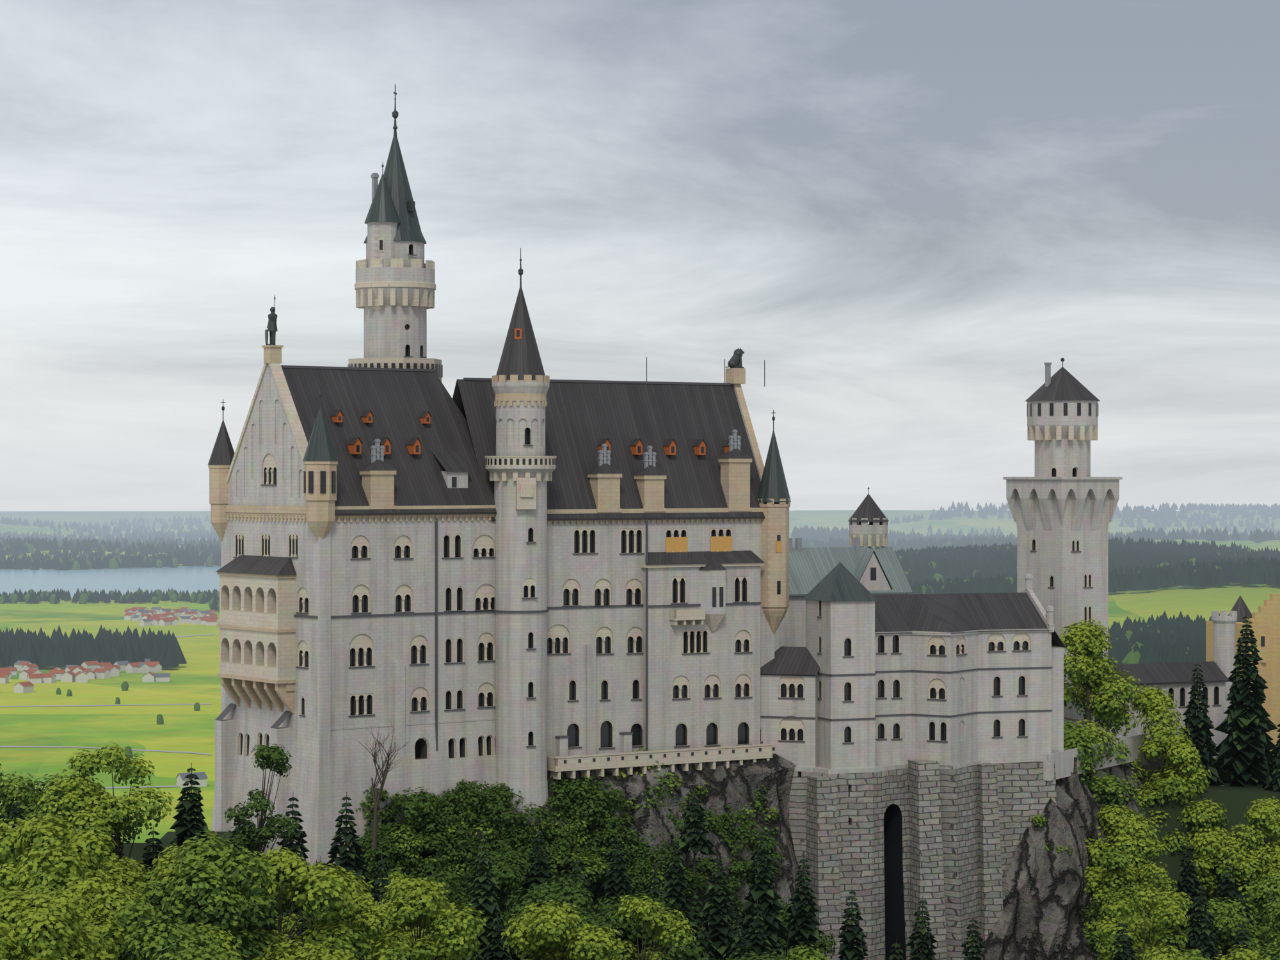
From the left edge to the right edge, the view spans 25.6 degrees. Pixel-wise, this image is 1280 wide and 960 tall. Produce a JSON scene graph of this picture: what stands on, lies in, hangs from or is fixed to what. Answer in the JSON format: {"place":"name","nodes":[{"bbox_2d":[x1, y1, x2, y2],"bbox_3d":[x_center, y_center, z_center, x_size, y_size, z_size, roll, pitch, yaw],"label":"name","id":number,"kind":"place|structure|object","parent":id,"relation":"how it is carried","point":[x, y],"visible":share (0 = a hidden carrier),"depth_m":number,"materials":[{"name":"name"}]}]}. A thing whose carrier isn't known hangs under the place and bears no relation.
{"place":"outdoors","nodes":[
{"label":"outdoors","id":0,"kind":"place"},
{"bbox_2d":[0,633,214,789],"bbox_3d":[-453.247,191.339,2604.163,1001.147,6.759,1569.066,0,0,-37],"label":"roads","id":1,"kind":"structure","parent":0,"point":[143,786],"depth_m":2004.21,"materials":[{"name":"grey asphalt"}]},
{"bbox_2d":[0,559,220,597],"bbox_3d":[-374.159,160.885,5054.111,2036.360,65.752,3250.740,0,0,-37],"label":"lake water","id":2,"kind":"structure","parent":0,"point":[191,579],"depth_m":5141.73,"materials":[{"name":"blue liquid"}]},
{"bbox_2d":[260,484,276,485],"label":"palas gable sills","id":3,"kind":"structure","parent":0,"point":[268,484],"depth_m":344.21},
{"bbox_2d":[347,240,442,377],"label":"tower","id":4,"kind":"structure","parent":0,"point":[398,330],"depth_m":372.37,"materials":[{"name":"white stone"}]},
{"bbox_2d":[370,83,415,211],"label":"spire ornaments","id":5,"kind":"object","parent":4,"relation":"attached to","point":[410,205],"visible":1,"depth_m":374.32,"materials":[{"name":"grey metal"}]},
{"bbox_2d":[348,222,441,381],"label":"tower trim","id":6,"kind":"structure","parent":4,"relation":"attached to","point":[385,232],"depth_m":371.62,"materials":[{"name":"stone"}]},
{"bbox_2d":[364,174,400,223],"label":"turret roof","id":7,"kind":"structure","parent":6,"relation":"on","point":[382,208],"depth_m":371.99,"materials":[{"name":"green metal"}]},
{"bbox_2d":[363,136,426,243],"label":"spire roof","id":8,"kind":"structure","parent":4,"relation":"on","point":[408,226],"depth_m":374.34,"materials":[{"name":"green metal"}]},
{"bbox_2d":[403,254,426,357],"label":"window sills","id":9,"kind":"structure","parent":4,"relation":"attached to","point":[409,356],"depth_m":372.66,"materials":[{"name":"stone"}]},
{"bbox_2d":[229,469,744,715],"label":"palas columns","id":10,"kind":"structure","parent":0,"point":[360,599],"depth_m":349.62,"materials":[{"name":"beige stone"}]},
{"bbox_2d":[208,368,766,575],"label":"roof","id":11,"kind":"structure","parent":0,"point":[583,423],"depth_m":357.62,"materials":[{"name":"black metal"}]},
{"bbox_2d":[220,294,780,763],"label":"ornaments","id":12,"kind":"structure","parent":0,"point":[322,481],"depth_m":347.93},
{"bbox_2d":[732,384,774,503],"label":"gable wall","id":13,"kind":"structure","parent":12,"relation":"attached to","point":[745,416],"depth_m":376.76,"materials":[{"name":"beige stone"}]},
{"bbox_2d":[302,407,791,502],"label":"green palas roof","id":14,"kind":"structure","parent":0,"point":[772,485],"depth_m":370.95,"materials":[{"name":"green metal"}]},
{"bbox_2d":[370,429,741,468],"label":"chimney caps","id":15,"kind":"object","parent":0,"point":[377,450],"visible":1,"depth_m":360.15,"materials":[{"name":"silver metal"}]},
{"bbox_2d":[0,510,1279,937],"bbox_3d":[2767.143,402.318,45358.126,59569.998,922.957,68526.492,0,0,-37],"label":"terrain","id":16,"kind":"structure","parent":0,"point":[90,715],"depth_m":2511.35,"materials":[{"name":"green plant"}]},
{"bbox_2d":[0,606,219,787],"bbox_3d":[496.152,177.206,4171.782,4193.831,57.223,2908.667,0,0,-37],"label":"village houses","id":17,"kind":"structure","parent":16,"relation":"on","point":[31,673],"depth_m":2808.89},
{"bbox_2d":[211,517,496,870],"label":"palace wall","id":18,"kind":"structure","parent":16,"relation":"on","point":[381,580],"depth_m":342.23,"materials":[{"name":"white stone"}]},
{"bbox_2d":[219,574,295,680],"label":"balcony loggia","id":19,"kind":"object","parent":18,"relation":"attached to","point":[277,605],"visible":0.99,"depth_m":342.42,"materials":[{"name":"beige stone"}]},
{"bbox_2d":[227,363,305,506],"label":"gable wall","id":20,"kind":"structure","parent":18,"relation":"on","point":[269,442],"depth_m":344.64,"materials":[{"name":"beige stone"}]},
{"bbox_2d":[232,556,495,758],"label":"window sills","id":21,"kind":"structure","parent":18,"relation":"attached to","point":[372,666],"depth_m":342.93,"materials":[{"name":"grey stone"}]},
{"bbox_2d":[208,344,790,856],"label":"stone trim","id":22,"kind":"structure","parent":18,"relation":"attached to","point":[317,514],"depth_m":350.30,"materials":[{"name":"beige stone"}]},
{"bbox_2d":[485,379,556,814],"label":"stair tower","id":23,"kind":"structure","parent":16,"relation":"on","point":[521,670],"depth_m":348.42,"materials":[{"name":"stone"}]},
{"bbox_2d":[484,375,556,613],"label":"stair tower trim","id":24,"kind":"structure","parent":23,"relation":"attached to","point":[526,492],"depth_m":347.79,"materials":[{"name":"beige stone"}]},
{"bbox_2d":[496,286,545,380],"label":"conical roof","id":25,"kind":"structure","parent":23,"relation":"on","point":[520,358],"depth_m":349.46,"materials":[{"name":"grey metal"}]},
{"bbox_2d":[514,247,523,339],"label":"finial","id":26,"kind":"object","parent":25,"relation":"on","point":[518,333],"visible":1,"depth_m":349.37,"materials":[{"name":"black metal"}]},
{"bbox_2d":[521,444,538,747],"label":"window sills","id":27,"kind":"structure","parent":23,"relation":"attached to","point":[529,746],"depth_m":348.00,"materials":[{"name":"beige stone"}]},
{"bbox_2d":[0,501,1279,757],"bbox_3d":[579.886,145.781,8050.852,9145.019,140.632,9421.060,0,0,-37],"label":"forest trees","id":28,"kind":"object","parent":16,"relation":"on","point":[948,561],"visible":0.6,"depth_m":4288.78,"materials":[{"name":"green plant"}]},
{"bbox_2d":[547,519,774,780],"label":"palace wall","id":29,"kind":"structure","parent":16,"relation":"on","point":[612,573],"depth_m":359.24,"materials":[{"name":"white stone"}]},
{"bbox_2d":[547,551,733,749],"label":"window sills","id":30,"kind":"structure","parent":29,"relation":"attached to","point":[604,748],"depth_m":358.99,"materials":[{"name":"grey stone"}]},
{"bbox_2d":[665,536,781,552],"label":"window panels","id":31,"kind":"object","parent":29,"relation":"attached to","point":[679,544],"visible":1,"depth_m":367.55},
{"bbox_2d":[267,744,1223,959],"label":"crag rock","id":32,"kind":"object","parent":16,"relation":"on","point":[1046,898],"visible":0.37,"depth_m":372.54,"materials":[{"name":"grey stone"}]},
{"bbox_2d":[642,565,760,751],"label":"projecting wall bay","id":33,"kind":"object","parent":32,"relation":"on","point":[696,720],"depth_m":365.49,"materials":[{"name":"white stone"}]},
{"bbox_2d":[670,601,752,747],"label":"window sills","id":34,"kind":"structure","parent":33,"relation":"attached to","point":[710,697],"depth_m":366.00,"materials":[{"name":"grey stone"}]},
{"bbox_2d":[699,569,725,631],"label":"oriel","id":35,"kind":"object","parent":33,"relation":"attached to","point":[709,580],"visible":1,"depth_m":365.25,"materials":[{"name":"white stone"}]},
{"bbox_2d":[789,760,1056,959],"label":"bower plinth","id":36,"kind":"structure","parent":32,"relation":"on","point":[872,809],"depth_m":371.41,"materials":[{"name":"grey stone"}]},
{"bbox_2d":[760,673,818,767],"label":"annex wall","id":37,"kind":"structure","parent":36,"relation":"on","point":[773,688],"depth_m":369.64,"materials":[{"name":"stone"}]},
{"bbox_2d":[760,697,805,742],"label":"window sills","id":38,"kind":"object","parent":37,"relation":"attached to","point":[790,740],"visible":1,"depth_m":369.36,"materials":[{"name":"grey stone"}]},
{"bbox_2d":[805,599,874,769],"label":"bower","id":39,"kind":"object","parent":36,"relation":"on","point":[836,632],"visible":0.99,"depth_m":367.17,"materials":[{"name":"stone"}]},
{"bbox_2d":[816,616,853,744],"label":"window sills","id":40,"kind":"structure","parent":39,"relation":"attached to","point":[820,698],"depth_m":366.63,"materials":[{"name":"stone"}]},
{"bbox_2d":[803,561,878,601],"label":"pyramidal roof","id":41,"kind":"structure","parent":39,"relation":"on","point":[840,582],"depth_m":368.44,"materials":[{"name":"metal"}]},
{"bbox_2d":[785,643,1022,740],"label":"bower columns","id":42,"kind":"structure","parent":36,"relation":"on","point":[937,692],"depth_m":372.07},
{"bbox_2d":[794,758,1048,773],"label":"base ledge","id":43,"kind":"object","parent":36,"relation":"attached to","point":[880,767],"visible":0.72,"depth_m":370.67,"materials":[{"name":"grey stone"}]},
{"bbox_2d":[874,628,1051,765],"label":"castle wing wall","id":44,"kind":"structure","parent":36,"relation":"on","point":[968,738],"depth_m":374.20,"materials":[{"name":"stone"}]},
{"bbox_2d":[760,573,1063,753],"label":"stone trim","id":45,"kind":"structure","parent":44,"relation":"attached to","point":[1057,699],"depth_m":381.48,"materials":[{"name":"grey stone"}]},
{"bbox_2d":[760,592,1065,675],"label":"roof","id":46,"kind":"structure","parent":44,"relation":"on","point":[953,612],"depth_m":378.24,"materials":[{"name":"grey metal"}]},
{"bbox_2d":[876,650,1031,742],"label":"window sills","id":47,"kind":"structure","parent":44,"relation":"attached to","point":[946,699],"depth_m":373.11,"materials":[{"name":"grey stone"}]},
{"bbox_2d":[1043,731,1155,780],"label":"parapet wall","id":48,"kind":"structure","parent":32,"relation":"on","point":[1063,761],"depth_m":387.75,"materials":[{"name":"stone"}]},
{"bbox_2d":[1002,476,1122,734],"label":"square tower","id":49,"kind":"structure","parent":16,"relation":"on","point":[1057,520],"depth_m":416.63,"materials":[{"name":"stone"}]},
{"bbox_2d":[1029,550,1054,588],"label":"window sills","id":50,"kind":"structure","parent":49,"relation":"attached to","point":[1036,551],"depth_m":417.01,"materials":[{"name":"stone"}]},
{"bbox_2d":[1027,400,1098,476],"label":"tower top","id":51,"kind":"object","parent":49,"relation":"on","point":[1064,456],"visible":0.86,"depth_m":416.53,"materials":[{"name":"stone"}]},
{"bbox_2d":[1026,362,1097,440],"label":"tower trim","id":52,"kind":"structure","parent":51,"relation":"on","point":[1090,435],"depth_m":416.70,"materials":[{"name":"beige stone"}]},
{"bbox_2d":[1025,357,1100,401],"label":"tower roof","id":53,"kind":"structure","parent":51,"relation":"on","point":[1065,384],"depth_m":417.38,"materials":[{"name":"grey metal"}]},
{"bbox_2d":[1071,551,1093,623],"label":"window sills","id":54,"kind":"structure","parent":49,"relation":"attached to","point":[1083,587],"depth_m":416.30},
{"bbox_2d":[1107,682,1225,758],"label":"building wall","id":55,"kind":"structure","parent":16,"relation":"on","point":[1215,694],"depth_m":435.23,"materials":[{"name":"stone"}]},
{"bbox_2d":[1128,704,1221,709],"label":"window sills","id":56,"kind":"structure","parent":55,"relation":"attached to","point":[1196,706],"depth_m":436.45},
{"bbox_2d":[1205,593,1279,755],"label":"gatehouse","id":57,"kind":"object","parent":16,"relation":"on","point":[1223,633],"visible":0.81,"depth_m":445.11,"materials":[{"name":"stone"}]},
{"bbox_2d":[1108,595,1251,685],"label":"gate roofs","id":58,"kind":"structure","parent":57,"relation":"on","point":[1163,673],"depth_m":435.96,"materials":[{"name":"metal"}]},
{"bbox_2d":[0,0,1279,511],"label":"sky","id":59,"kind":"structure","parent":0,"point":[906,210],"materials":[{"name":"grey"}]},
{"bbox_2d":[774,537,906,651],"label":"gatehouse walls","id":60,"kind":"structure","parent":0,"point":[790,632],"depth_m":401.15,"materials":[{"name":"white stone"}]},
{"bbox_2d":[789,546,912,596],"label":"gabled roof","id":61,"kind":"structure","parent":60,"relation":"on","point":[810,569],"depth_m":406.61,"materials":[{"name":"teal metal"}]},
{"bbox_2d":[849,517,887,547],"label":"turret","id":62,"kind":"object","parent":60,"relation":"on","point":[873,534],"visible":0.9,"depth_m":411.47,"materials":[{"name":"stone"}]},
{"bbox_2d":[848,487,888,521],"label":"turret roof","id":63,"kind":"structure","parent":62,"relation":"on","point":[869,509],"depth_m":412.26,"materials":[{"name":"grey metal"}]},
{"bbox_2d":[805,759,1002,959],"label":"buttresses","id":64,"kind":"structure","parent":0,"point":[926,873],"depth_m":369.97,"materials":[{"name":"grey stone"}]},
{"bbox_2d":[1059,757,1091,828],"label":"crag rock","id":65,"kind":"object","parent":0,"point":[1072,784],"visible":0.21,"depth_m":385.62,"materials":[{"name":"grey stone"}]}
]}

